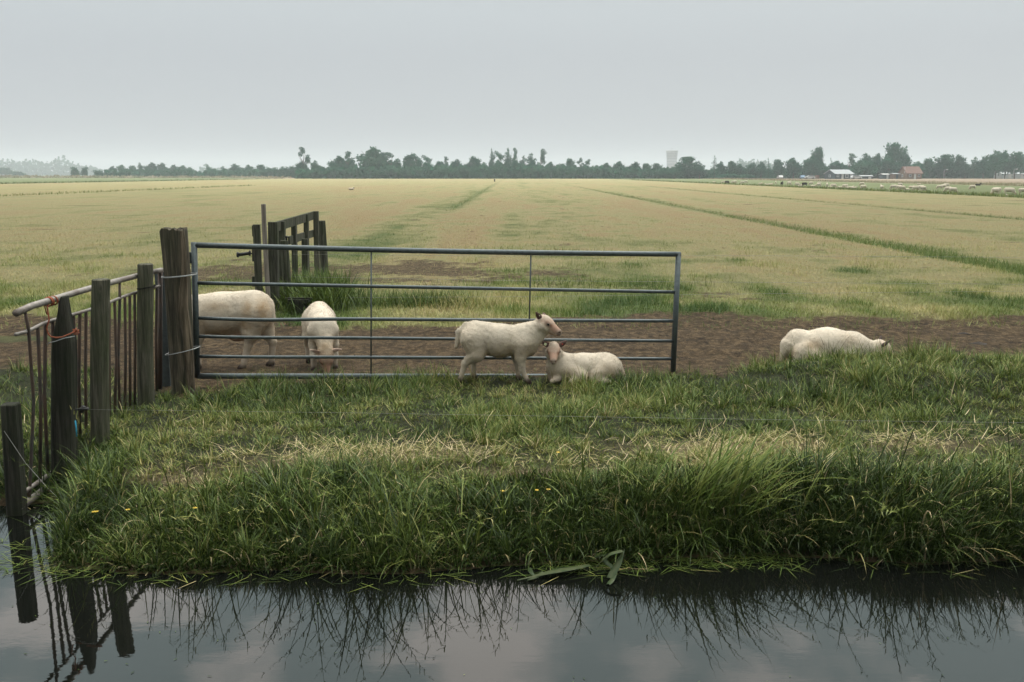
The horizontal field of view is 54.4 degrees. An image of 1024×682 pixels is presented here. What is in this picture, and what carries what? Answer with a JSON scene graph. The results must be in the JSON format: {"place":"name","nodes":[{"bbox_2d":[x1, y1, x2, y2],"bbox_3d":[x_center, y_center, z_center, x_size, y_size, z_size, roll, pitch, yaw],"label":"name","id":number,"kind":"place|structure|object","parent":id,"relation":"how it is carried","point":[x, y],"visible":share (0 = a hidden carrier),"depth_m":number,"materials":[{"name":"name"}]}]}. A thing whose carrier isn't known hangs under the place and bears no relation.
{"place":"outdoors","nodes":[
{"label":"outdoors","id":0,"kind":"place"},
{"bbox_2d":[0,184,254,196],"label":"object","id":1,"kind":"structure","parent":0,"point":[117,190],"depth_m":102.83,"materials":[{"name":"green plant"}]},
{"bbox_2d":[0,178,284,183],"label":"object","id":2,"kind":"structure","parent":0,"point":[76,181],"depth_m":235.67,"materials":[{"name":"green plant"}]},
{"bbox_2d":[0,175,1023,573],"bbox_3d":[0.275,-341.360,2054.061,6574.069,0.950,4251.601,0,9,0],"label":"ground","id":3,"kind":"structure","parent":0,"point":[574,205],"depth_m":17.36,"materials":[{"name":"green plant"}]},
{"bbox_2d":[0,167,13,175],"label":"broadleaf tree","id":4,"kind":"object","parent":3,"relation":"on","point":[5,171],"visible":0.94,"depth_m":933.49,"materials":[{"name":"green plant"}]},
{"bbox_2d":[0,402,27,515],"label":"fence post","id":5,"kind":"object","parent":3,"relation":"on","point":[14,469],"visible":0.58,"depth_m":5.57,"materials":[{"name":"brown wood"}]},
{"bbox_2d":[0,155,103,175],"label":"wood","id":6,"kind":"object","parent":3,"relation":"on","point":[58,167],"visible":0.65,"depth_m":1833.53,"materials":[{"name":"green plant"}]},
{"bbox_2d":[51,295,77,482],"bbox_3d":[-2.702,0.400,5.996,0.189,1.347,0.146,0,9,0],"label":"fence post","id":7,"kind":"object","parent":3,"relation":"on","point":[63,382],"visible":0.77,"depth_m":5.94,"materials":[{"name":"brown wood"}]},
{"bbox_2d":[74,405,88,412],"bbox_3d":[-2.529,0.398,5.835,0.114,0.049,0.040,3,10,18],"label":"insulator","id":8,"kind":"object","parent":7,"relation":"attached to","point":[83,408],"visible":1,"depth_m":5.82,"materials":[{"name":"black plastic"}]},
{"bbox_2d":[12,268,162,508],"bbox_3d":[-2.789,0.181,6.775,0.112,1.170,2.539,0,9,-2],"label":"metal hurdle","id":9,"kind":"object","parent":7,"relation":"attached to","point":[158,336],"visible":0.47,"depth_m":6.47,"materials":[{"name":"metal"}]},
{"bbox_2d":[44,295,79,337],"bbox_3d":[-2.676,-0.140,5.856,0.243,0.240,0.126,6,11,32],"label":"twine","id":10,"kind":"object","parent":9,"relation":"attached to","point":[75,331],"visible":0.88,"depth_m":5.84,"materials":[{"name":"orange fabric"}]},
{"bbox_2d":[34,451,121,526],"bbox_3d":[-2.422,0.916,5.461,0.853,0.725,0.505,-2,10,-14],"label":"sedge clump","id":11,"kind":"object","parent":3,"relation":"on","point":[99,474],"visible":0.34,"depth_m":5.43,"materials":[{"name":"green plant"}]},
{"bbox_2d":[90,278,109,444],"bbox_3d":[-2.616,0.254,6.352,0.190,1.307,0.124,0,9,0],"label":"fence post","id":12,"kind":"object","parent":3,"relation":"on","point":[99,356],"visible":0.74,"depth_m":6.29,"materials":[{"name":"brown wood"}]},
{"bbox_2d":[137,263,154,404],"bbox_3d":[-2.728,0.075,7.434,0.171,1.306,0.126,0,9,0],"label":"fence post","id":13,"kind":"object","parent":3,"relation":"on","point":[145,374],"visible":0.76,"depth_m":7.37,"materials":[{"name":"brown wood"}]},
{"bbox_2d":[0,174,291,177],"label":"reed edge","id":14,"kind":"object","parent":3,"relation":"on","point":[90,176],"visible":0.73,"depth_m":502.52,"materials":[{"name":"green plant"}]},
{"bbox_2d":[154,272,170,386],"bbox_3d":[-2.830,-0.059,8.081,0.075,1.011,0.035,0,9,0],"label":"wooden plank","id":15,"kind":"object","parent":3,"relation":"on","point":[166,378],"visible":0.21,"depth_m":8.09,"materials":[{"name":"brown wood"}]},
{"bbox_2d":[159,227,194,393],"bbox_3d":[-2.626,-0.117,7.889,0.220,1.556,0.203,0,9,0],"label":"fence post","id":16,"kind":"object","parent":3,"relation":"on","point":[175,259],"visible":0.85,"depth_m":7.79,"materials":[{"name":"brown wood"}]},
{"bbox_2d":[189,242,680,378],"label":"steel gate","id":17,"kind":"structure","parent":16,"relation":"attached to","point":[195,300],"depth_m":8.27,"materials":[{"name":"grey metal"}]},
{"bbox_2d":[104,168,294,177],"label":"undergrowth","id":18,"kind":"object","parent":3,"relation":"on","point":[184,172],"visible":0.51,"depth_m":529.09,"materials":[{"name":"green plant"}]},
{"bbox_2d":[192,289,277,368],"bbox_3d":[-2.629,-0.093,9.009,1.017,0.761,0.397,0,9,0],"label":"sheep","id":19,"kind":"object","parent":3,"relation":"on","point":[251,303],"visible":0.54,"depth_m":8.86},
{"bbox_2d":[261,204,270,297],"bbox_3d":[-3.049,-0.898,12.370,0.071,1.593,0.066,0,9,0],"label":"marker pole","id":20,"kind":"object","parent":3,"relation":"on","point":[265,252],"visible":0.73,"depth_m":12.31,"materials":[{"name":"brown wood"}]},
{"bbox_2d":[276,166,288,176],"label":"bush","id":21,"kind":"object","parent":3,"relation":"on","point":[282,170],"visible":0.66,"depth_m":520.78,"materials":[{"name":"green plant"}]},
{"bbox_2d":[252,211,319,310],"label":"wooden gate","id":22,"kind":"structure","parent":3,"relation":"on","point":[276,232],"depth_m":13.11,"materials":[{"name":"brown wood"}]},
{"bbox_2d":[280,236,291,305],"bbox_3d":[-2.931,-0.781,12.951,0.126,1.170,0.117,0,9,0],"label":"fence post","id":23,"kind":"object","parent":3,"relation":"on","point":[285,259],"visible":0.53,"depth_m":12.87,"materials":[{"name":"brown wood"}]},
{"bbox_2d":[314,254,905,256],"bbox_3d":[2.971,-1.105,12.966,11.578,0.080,0.044,0,9,-1],"label":"fence wire","id":24,"kind":"object","parent":23,"relation":"attached to","point":[463,255],"visible":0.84,"depth_m":12.87,"materials":[{"name":"metal"}]},
{"bbox_2d":[330,277,932,283],"bbox_3d":[2.985,-0.785,13.019,11.628,0.149,0.044,0,9,-1],"label":"fence wire","id":25,"kind":"object","parent":23,"relation":"attached to","point":[650,281],"visible":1,"depth_m":13.00,"materials":[{"name":"metal"}]},
{"bbox_2d":[286,165,295,177],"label":"bush","id":26,"kind":"object","parent":3,"relation":"on","point":[291,171],"visible":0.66,"depth_m":511.07,"materials":[{"name":"green plant"}]},
{"bbox_2d":[285,297,312,313],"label":"wooden block","id":27,"kind":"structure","parent":3,"relation":"on","point":[302,303],"depth_m":12.32,"materials":[{"name":"brown wood"}]},
{"bbox_2d":[298,147,310,168],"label":"tall tree","id":28,"kind":"object","parent":3,"relation":"on","point":[307,160],"visible":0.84,"depth_m":432.33,"materials":[{"name":"green plant"}]},
{"bbox_2d":[245,263,382,323],"bbox_3d":[-2.652,-0.737,13.106,1.849,0.637,3.248,0,9,0],"label":"grass clump","id":29,"kind":"object","parent":3,"relation":"on","point":[333,302],"visible":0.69,"depth_m":12.84,"materials":[{"name":"green plant"}]},
{"bbox_2d":[300,301,341,372],"bbox_3d":[-1.723,-0.039,9.024,0.338,0.600,0.825,-3,10,-16],"label":"lamb","id":30,"kind":"object","parent":3,"relation":"on","point":[320,328],"visible":0.83,"depth_m":8.83,"materials":[{"name":"white fur"}]},
{"bbox_2d":[319,220,327,274],"bbox_3d":[-3.029,-1.320,16.004,0.146,1.226,0.135,0,9,0],"label":"fence post","id":31,"kind":"object","parent":3,"relation":"on","point":[323,242],"visible":0.57,"depth_m":15.92,"materials":[{"name":"brown wood"}]},
{"bbox_2d":[327,155,346,167],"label":"broadleaf tree","id":32,"kind":"object","parent":3,"relation":"on","point":[339,161],"visible":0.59,"depth_m":431.94,"materials":[{"name":"green plant"}]},
{"bbox_2d":[343,151,354,168],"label":"tall tree","id":33,"kind":"object","parent":3,"relation":"on","point":[351,162],"visible":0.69,"depth_m":428.78,"materials":[{"name":"green plant"}]},
{"bbox_2d":[354,146,387,169],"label":"broadleaf tree","id":34,"kind":"object","parent":3,"relation":"on","point":[372,156],"visible":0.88,"depth_m":430.84,"materials":[{"name":"green plant"}]},
{"bbox_2d":[383,152,401,168],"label":"tall tree","id":35,"kind":"object","parent":3,"relation":"on","point":[389,154],"visible":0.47,"depth_m":431.85,"materials":[{"name":"green plant"}]},
{"bbox_2d":[402,153,422,170],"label":"broadleaf tree","id":36,"kind":"object","parent":3,"relation":"on","point":[410,161],"visible":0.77,"depth_m":431.40,"materials":[{"name":"green plant"}]},
{"bbox_2d":[345,283,511,310],"bbox_3d":[-1.253,-0.626,13.302,2.318,0.345,1.863,4,10,23],"label":"grass clump","id":37,"kind":"object","parent":3,"relation":"on","point":[395,300],"visible":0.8,"depth_m":13.16,"materials":[{"name":"green plant"}]},
{"bbox_2d":[382,280,557,312],"bbox_3d":[-0.527,-0.587,13.188,2.070,0.309,2.062,-8,12,-40],"label":"grass clump","id":38,"kind":"object","parent":3,"relation":"on","point":[461,299],"visible":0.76,"depth_m":13.06,"materials":[{"name":"green plant"}]},
{"bbox_2d":[464,156,481,167],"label":"broadleaf tree","id":39,"kind":"object","parent":3,"relation":"on","point":[473,161],"visible":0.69,"depth_m":431.45,"materials":[{"name":"green plant"}]},
{"bbox_2d":[488,161,505,173],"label":"broadleaf tree","id":40,"kind":"object","parent":3,"relation":"on","point":[499,163],"visible":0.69,"depth_m":428.38,"materials":[{"name":"green plant"}]},
{"bbox_2d":[454,311,561,383],"bbox_3d":[-0.036,0.051,8.287,0.898,0.624,0.313,1,10,4],"label":"lamb","id":41,"kind":"object","parent":3,"relation":"on","point":[519,344],"visible":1,"depth_m":8.19,"materials":[{"name":"white fur"}]},
{"bbox_2d":[503,148,512,166],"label":"poplar tree","id":42,"kind":"object","parent":3,"relation":"on","point":[507,161],"visible":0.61,"depth_m":430.15,"materials":[{"name":"green plant"}]},
{"bbox_2d":[0,326,1023,580],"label":"grass","id":43,"kind":"structure","parent":3,"relation":"on","point":[628,394],"depth_m":6.21,"materials":[{"name":"green plant"}]},
{"bbox_2d":[21,407,1023,552],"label":"seed heads","id":44,"kind":"object","parent":43,"relation":"on","point":[398,501],"visible":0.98,"depth_m":4.99,"materials":[{"name":"beige plant"}]},
{"bbox_2d":[0,264,1023,386],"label":"clods","id":45,"kind":"object","parent":3,"relation":"on","point":[513,362],"visible":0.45,"depth_m":9.98,"materials":[{"name":"soil"}]},
{"bbox_2d":[505,160,521,173],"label":"broadleaf tree","id":46,"kind":"object","parent":3,"relation":"on","point":[515,164],"visible":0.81,"depth_m":426.04,"materials":[{"name":"green plant"}]},
{"bbox_2d":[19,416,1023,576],"bbox_3d":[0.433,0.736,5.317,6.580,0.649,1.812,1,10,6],"label":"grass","id":47,"kind":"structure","parent":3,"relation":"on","point":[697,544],"depth_m":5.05,"materials":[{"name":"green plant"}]},
{"bbox_2d":[294,163,758,178],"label":"undergrowth","id":48,"kind":"object","parent":3,"relation":"on","point":[461,171],"visible":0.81,"depth_m":424.21,"materials":[{"name":"green plant"}]},
{"bbox_2d":[537,149,545,166],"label":"tall tree","id":49,"kind":"object","parent":3,"relation":"on","point":[542,159],"visible":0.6,"depth_m":432.42,"materials":[{"name":"green plant"}]},
{"bbox_2d":[118,397,1017,490],"bbox_3d":[0.990,0.564,6.342,6.470,0.238,2.110,0,9,0],"label":"hay","id":50,"kind":"object","parent":3,"relation":"on","point":[439,440],"visible":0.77,"depth_m":6.03,"materials":[{"name":"beige plant"}]},
{"bbox_2d":[391,274,751,292],"bbox_3d":[1.069,-0.960,15.657,6.401,0.226,2.294,0,9,0],"label":"grass clump","id":51,"kind":"object","parent":3,"relation":"on","point":[569,279],"visible":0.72,"depth_m":15.61,"materials":[{"name":"green plant"}]},
{"bbox_2d":[542,341,624,384],"bbox_3d":[0.594,0.172,8.363,0.728,0.380,0.402,0,9,0],"label":"lamb","id":52,"kind":"object","parent":3,"relation":"on","point":[560,361],"visible":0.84,"depth_m":8.28,"materials":[{"name":"white fur"}]},
{"bbox_2d":[656,167,674,178],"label":"bush","id":53,"kind":"object","parent":3,"relation":"on","point":[663,172],"visible":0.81,"depth_m":422.39,"materials":[{"name":"green plant"}]},
{"bbox_2d":[666,168,685,178],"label":"bush","id":54,"kind":"object","parent":3,"relation":"on","point":[674,173],"visible":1,"depth_m":418.31,"materials":[{"name":"green plant"}]},
{"bbox_2d":[606,438,752,503],"bbox_3d":[0.920,0.719,5.299,0.748,0.428,0.558,-3,10,-19],"label":"sedge clump","id":55,"kind":"object","parent":3,"relation":"on","point":[670,470],"visible":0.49,"depth_m":5.33,"materials":[{"name":"green plant"}]},
{"bbox_2d":[670,156,704,174],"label":"broadleaf tree","id":56,"kind":"object","parent":3,"relation":"on","point":[683,166],"visible":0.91,"depth_m":422.31,"materials":[{"name":"green plant"}]},
{"bbox_2d":[692,165,709,178],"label":"broadleaf tree","id":57,"kind":"object","parent":3,"relation":"on","point":[700,171],"visible":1,"depth_m":420.99,"materials":[{"name":"green plant"}]},
{"bbox_2d":[708,156,720,177],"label":"conifer tree","id":58,"kind":"object","parent":3,"relation":"on","point":[714,173],"visible":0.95,"depth_m":417.33,"materials":[{"name":"green plant"}]},
{"bbox_2d":[717,160,726,174],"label":"broadleaf tree","id":59,"kind":"object","parent":3,"relation":"on","point":[721,167],"visible":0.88,"depth_m":422.95,"materials":[{"name":"green plant"}]},
{"bbox_2d":[718,174,737,178],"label":"bush","id":60,"kind":"object","parent":3,"relation":"on","point":[725,176],"visible":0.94,"depth_m":407.01,"materials":[{"name":"green plant"}]},
{"bbox_2d":[727,161,736,173],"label":"broadleaf tree","id":61,"kind":"object","parent":3,"relation":"on","point":[732,169],"visible":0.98,"depth_m":420.86,"materials":[{"name":"green plant"}]},
{"bbox_2d":[736,164,747,174],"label":"broadleaf tree","id":62,"kind":"object","parent":3,"relation":"on","point":[740,170],"visible":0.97,"depth_m":421.05,"materials":[{"name":"green plant"}]},
{"bbox_2d":[642,401,856,531],"bbox_3d":[1.200,0.675,5.202,1.078,0.729,0.832,0,9,0],"label":"sedge clump","id":63,"kind":"object","parent":3,"relation":"on","point":[718,471],"visible":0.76,"depth_m":5.20,"materials":[{"name":"green plant"}]},
{"bbox_2d":[727,158,773,168],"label":"wood","id":64,"kind":"object","parent":3,"relation":"on","point":[742,162],"visible":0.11,"depth_m":1462.46,"materials":[{"name":"green plant"}]},
{"bbox_2d":[745,162,761,175],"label":"broadleaf tree","id":65,"kind":"object","parent":3,"relation":"on","point":[752,169],"visible":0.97,"depth_m":422.69,"materials":[{"name":"green plant"}]},
{"bbox_2d":[757,161,765,178],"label":"broadleaf tree","id":66,"kind":"object","parent":3,"relation":"on","point":[762,172],"visible":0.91,"depth_m":425.11,"materials":[{"name":"green plant"}]},
{"bbox_2d":[762,158,773,178],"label":"conifer tree","id":67,"kind":"object","parent":3,"relation":"on","point":[768,173],"visible":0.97,"depth_m":421.48,"materials":[{"name":"green plant"}]},
{"bbox_2d":[771,159,785,178],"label":"broadleaf tree","id":68,"kind":"object","parent":3,"relation":"on","point":[778,169],"visible":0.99,"depth_m":424.99,"materials":[{"name":"green plant"}]},
{"bbox_2d":[785,158,804,178],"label":"broadleaf tree","id":69,"kind":"object","parent":3,"relation":"on","point":[793,166],"visible":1,"depth_m":422.85,"materials":[{"name":"green plant"}]},
{"bbox_2d":[579,187,1023,275],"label":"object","id":70,"kind":"structure","parent":3,"relation":"on","point":[896,247],"depth_m":26.11,"materials":[{"name":"green plant"}]},
{"bbox_2d":[801,156,827,178],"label":"broadleaf tree","id":71,"kind":"object","parent":3,"relation":"on","point":[812,165],"visible":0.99,"depth_m":427.88,"materials":[{"name":"green plant"}]},
{"bbox_2d":[810,146,825,174],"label":"broadleaf tree","id":72,"kind":"object","parent":3,"relation":"on","point":[818,154],"visible":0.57,"depth_m":431.06,"materials":[{"name":"green plant"}]},
{"bbox_2d":[778,327,893,362],"bbox_3d":[2.935,0.058,8.979,1.056,0.386,0.493,0,10,3],"label":"sheep","id":73,"kind":"object","parent":3,"relation":"on","point":[803,338],"visible":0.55,"depth_m":8.86},
{"bbox_2d":[650,186,1023,220],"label":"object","id":74,"kind":"structure","parent":3,"relation":"on","point":[871,206],"depth_m":52.75,"materials":[{"name":"green plant"}]},
{"bbox_2d":[828,161,848,169],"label":"broadleaf tree","id":75,"kind":"object","parent":3,"relation":"on","point":[835,165],"visible":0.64,"depth_m":424.16,"materials":[{"name":"green plant"}]},
{"bbox_2d":[824,170,853,178],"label":"house","id":76,"kind":"structure","parent":3,"relation":"on","point":[838,174],"depth_m":396.11,"materials":[{"name":"white paint"}]},
{"bbox_2d":[843,153,857,171],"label":"tall tree","id":77,"kind":"object","parent":3,"relation":"on","point":[851,159],"visible":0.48,"depth_m":428.02,"materials":[{"name":"green plant"}]},
{"bbox_2d":[852,153,874,171],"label":"broadleaf tree","id":78,"kind":"object","parent":3,"relation":"on","point":[867,158],"visible":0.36,"depth_m":424.17,"materials":[{"name":"green plant"}]},
{"bbox_2d":[850,161,878,174],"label":"broadleaf tree","id":79,"kind":"object","parent":3,"relation":"on","point":[864,168],"visible":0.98,"depth_m":411.55,"materials":[{"name":"green plant"}]},
{"bbox_2d":[758,162,993,178],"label":"undergrowth","id":80,"kind":"object","parent":3,"relation":"on","point":[938,175],"visible":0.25,"depth_m":432.05,"materials":[{"name":"green plant"}]},
{"bbox_2d":[873,153,881,178],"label":"broadleaf tree","id":81,"kind":"object","parent":3,"relation":"on","point":[877,159],"visible":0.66,"depth_m":428.55,"materials":[{"name":"green plant"}]},
{"bbox_2d":[876,157,903,173],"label":"broadleaf tree","id":82,"kind":"object","parent":3,"relation":"on","point":[888,165],"visible":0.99,"depth_m":423.66,"materials":[{"name":"green plant"}]},
{"bbox_2d":[882,142,907,164],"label":"broadleaf tree","id":83,"kind":"object","parent":3,"relation":"on","point":[893,152],"visible":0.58,"depth_m":431.43,"materials":[{"name":"green plant"}]},
{"bbox_2d":[897,148,912,170],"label":"poplar tree","id":84,"kind":"object","parent":3,"relation":"on","point":[907,162],"visible":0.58,"depth_m":427.91,"materials":[{"name":"green plant"}]},
{"bbox_2d":[923,158,937,176],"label":"broadleaf tree","id":85,"kind":"object","parent":3,"relation":"on","point":[927,162],"visible":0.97,"depth_m":432.56,"materials":[{"name":"green plant"}]},
{"bbox_2d":[930,154,959,178],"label":"broadleaf tree","id":86,"kind":"object","parent":3,"relation":"on","point":[945,161],"visible":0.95,"depth_m":429.40,"materials":[{"name":"green plant"}]},
{"bbox_2d":[953,154,967,174],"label":"broadleaf tree","id":87,"kind":"object","parent":3,"relation":"on","point":[960,160],"visible":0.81,"depth_m":431.48,"materials":[{"name":"green plant"}]},
{"bbox_2d":[957,163,970,178],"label":"broadleaf tree","id":88,"kind":"object","parent":3,"relation":"on","point":[964,170],"visible":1,"depth_m":429.21,"materials":[{"name":"green plant"}]},
{"bbox_2d":[907,444,1023,504],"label":"sedge clump","id":89,"kind":"object","parent":3,"relation":"on","point":[994,473],"visible":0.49,"depth_m":5.34,"materials":[{"name":"green plant"}]},
{"bbox_2d":[968,157,979,178],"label":"poplar tree","id":90,"kind":"object","parent":3,"relation":"on","point":[973,169],"visible":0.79,"depth_m":426.95,"materials":[{"name":"green plant"}]},
{"bbox_2d":[975,157,989,178],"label":"broadleaf tree","id":91,"kind":"object","parent":3,"relation":"on","point":[981,169],"visible":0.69,"depth_m":418.21,"materials":[{"name":"green plant"}]},
{"bbox_2d":[983,150,1009,178],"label":"broadleaf tree","id":92,"kind":"object","parent":3,"relation":"on","point":[996,161],"visible":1,"depth_m":407.36,"materials":[{"name":"green plant"}]},
{"bbox_2d":[1001,150,1012,178],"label":"broadleaf tree","id":93,"kind":"object","parent":3,"relation":"on","point":[1005,154],"visible":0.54,"depth_m":408.33,"materials":[{"name":"green plant"}]},
{"bbox_2d":[994,171,1023,178],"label":"greenhouse","id":94,"kind":"object","parent":3,"relation":"on","point":[1018,175],"visible":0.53,"depth_m":418.48,"materials":[{"name":"white glass"}]},
{"bbox_2d":[1004,151,1023,178],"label":"broadleaf tree","id":95,"kind":"object","parent":3,"relation":"on","point":[1015,166],"visible":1,"depth_m":404.39,"materials":[{"name":"green plant"}]},
{"bbox_2d":[0,503,1023,681],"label":"water","id":96,"kind":"structure","parent":0,"point":[820,622],"depth_m":4.27,"materials":[{"name":"black liquid"}]},
{"bbox_2d":[0,501,1023,591],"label":"floating litter","id":97,"kind":"object","parent":96,"relation":"on","point":[641,564],"visible":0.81,"depth_m":4.88,"materials":[{"name":"green plant"}]},
{"bbox_2d":[517,564,589,580],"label":"iris plant","id":98,"kind":"object","parent":96,"relation":"on","point":[552,571],"visible":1,"depth_m":4.76,"materials":[{"name":"green plant"}]},
{"bbox_2d":[589,549,624,584],"bbox_3d":[0.472,1.061,4.805,0.144,0.115,0.288,-3,10,-17],"label":"iris plant","id":99,"kind":"object","parent":96,"relation":"on","point":[615,568],"visible":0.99,"depth_m":4.77,"materials":[{"name":"green plant"}]},
{"bbox_2d":[0,214,1023,329],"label":"field grass","id":100,"kind":"structure","parent":0,"point":[625,301],"depth_m":15.09,"materials":[{"name":"green plant"}]},
{"bbox_2d":[0,0,1023,172],"label":"sky","id":101,"kind":"structure","parent":0,"point":[101,84],"materials":[{"name":"grey"}]},
{"bbox_2d":[666,148,677,167],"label":"water tower","id":102,"kind":"structure","parent":0,"point":[671,158],"depth_m":1469.28,"materials":[{"name":"concrete"}]},
{"bbox_2d":[631,179,1023,197],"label":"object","id":103,"kind":"structure","parent":0,"point":[944,192],"depth_m":101.86,"materials":[{"name":"green plant"}]},
{"bbox_2d":[705,178,1023,185],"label":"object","id":104,"kind":"structure","parent":0,"point":[959,183],"depth_m":198.41,"materials":[{"name":"green plant"}]},
{"bbox_2d":[708,178,1023,185],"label":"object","id":105,"kind":"structure","parent":0,"point":[893,181],"depth_m":214.02,"materials":[{"name":"green plant"}]},
{"bbox_2d":[898,166,922,178],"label":"brick house","id":106,"kind":"structure","parent":0,"point":[910,172],"depth_m":392.26,"materials":[{"name":"red tile"}]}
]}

